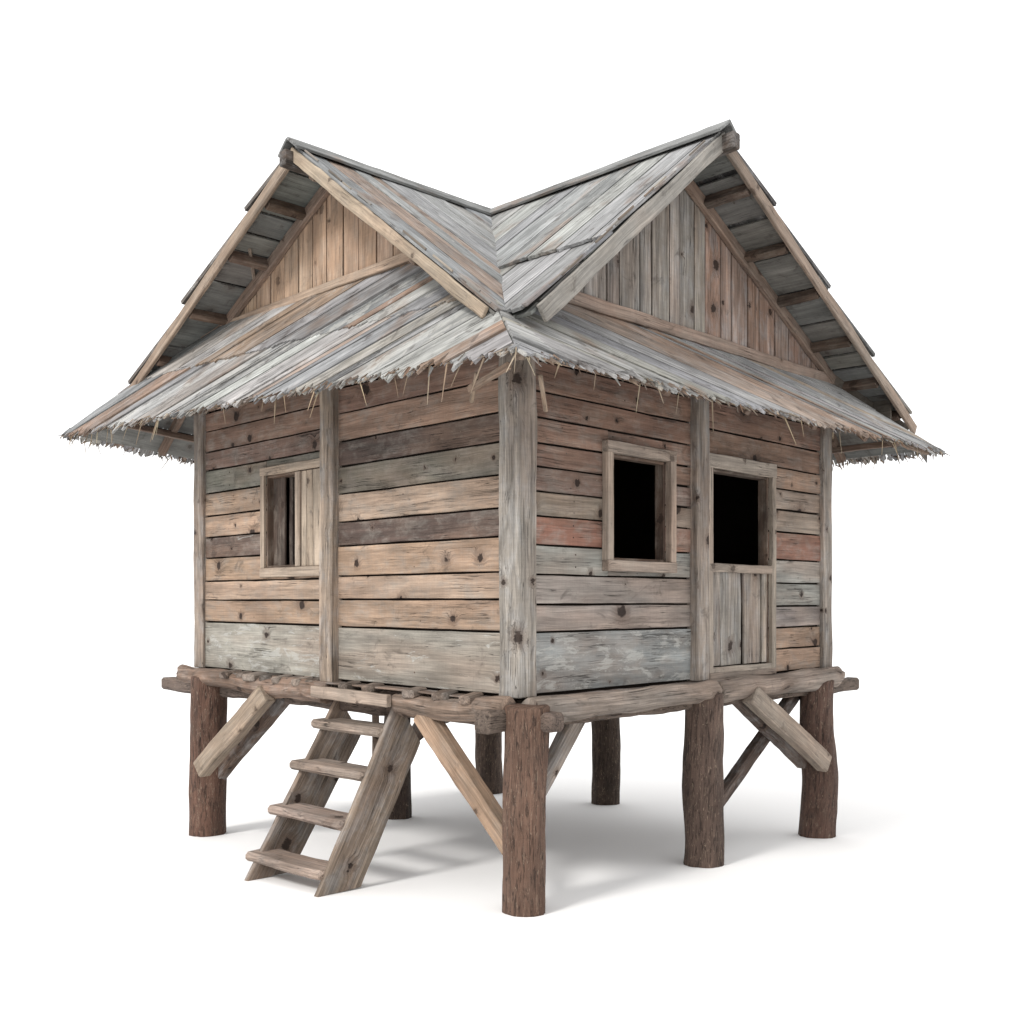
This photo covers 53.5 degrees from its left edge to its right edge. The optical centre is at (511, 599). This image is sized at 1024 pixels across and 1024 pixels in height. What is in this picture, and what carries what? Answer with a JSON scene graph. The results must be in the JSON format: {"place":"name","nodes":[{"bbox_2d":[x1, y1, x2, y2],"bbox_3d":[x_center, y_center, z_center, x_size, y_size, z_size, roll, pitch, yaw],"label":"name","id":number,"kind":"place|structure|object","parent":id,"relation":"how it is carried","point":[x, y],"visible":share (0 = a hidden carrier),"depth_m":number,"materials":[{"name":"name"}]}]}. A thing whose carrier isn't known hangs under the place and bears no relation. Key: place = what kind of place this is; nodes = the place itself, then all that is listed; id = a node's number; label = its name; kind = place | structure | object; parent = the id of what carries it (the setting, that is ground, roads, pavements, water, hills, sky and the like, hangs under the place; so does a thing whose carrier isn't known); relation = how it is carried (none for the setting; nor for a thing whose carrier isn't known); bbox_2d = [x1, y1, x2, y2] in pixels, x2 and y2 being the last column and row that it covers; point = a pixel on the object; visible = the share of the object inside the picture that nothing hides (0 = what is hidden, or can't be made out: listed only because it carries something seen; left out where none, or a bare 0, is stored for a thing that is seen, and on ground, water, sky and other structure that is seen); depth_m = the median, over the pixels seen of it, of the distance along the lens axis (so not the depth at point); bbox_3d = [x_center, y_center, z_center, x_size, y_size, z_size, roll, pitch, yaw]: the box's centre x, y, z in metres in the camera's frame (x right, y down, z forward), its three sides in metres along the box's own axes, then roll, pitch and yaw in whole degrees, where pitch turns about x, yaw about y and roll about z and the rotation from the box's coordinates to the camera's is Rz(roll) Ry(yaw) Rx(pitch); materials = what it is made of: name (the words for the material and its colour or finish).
{"place":"outdoors","nodes":[
{"label":"outdoors","id":0,"kind":"place"},
{"bbox_2d":[0,677,1023,1023],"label":"ground","id":1,"kind":"structure","parent":0,"point":[128,899],"depth_m":7.43,"materials":[{"name":"white"}]},
{"bbox_2d":[245,685,419,896],"bbox_3d":[-1.364,1.409,7.779,1.060,1.434,1.011,0,0,-45],"label":"wooden stair","id":2,"kind":"object","parent":1,"relation":"on","point":[322,767],"visible":0.98,"depth_m":7.66,"materials":[{"name":"brown wood"}]},
{"bbox_2d":[55,119,949,916],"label":"stilt house","id":3,"kind":"structure","parent":1,"relation":"on","point":[527,475],"depth_m":8.15,"materials":[{"name":"brown wood"}]},
{"bbox_2d":[259,458,319,577],"bbox_3d":[-1.854,-0.692,8.811,0.166,0.987,1.011,0,0,-45],"label":"window","id":4,"kind":"structure","parent":3,"relation":"in","point":[304,517],"depth_m":8.88,"materials":[{"name":"brown wood"}]},
{"bbox_2d":[602,439,676,572],"bbox_3d":[0.954,-0.694,7.781,0.852,0.966,0.156,0,0,-45],"label":"window","id":5,"kind":"structure","parent":3,"relation":"in","point":[665,471],"depth_m":7.82,"materials":[{"name":"brown wood"}]},
{"bbox_2d":[709,453,776,678],"bbox_3d":[1.958,-0.279,8.806,1.073,1.885,0.146,0,0,-45],"label":"door","id":6,"kind":"structure","parent":3,"relation":"in","point":[738,593],"depth_m":8.85,"materials":[{"name":"brown wood"}]},
{"bbox_2d":[0,0,1023,676],"label":"sky","id":7,"kind":"structure","parent":0,"point":[137,136],"materials":[{"name":"white"}]}
]}

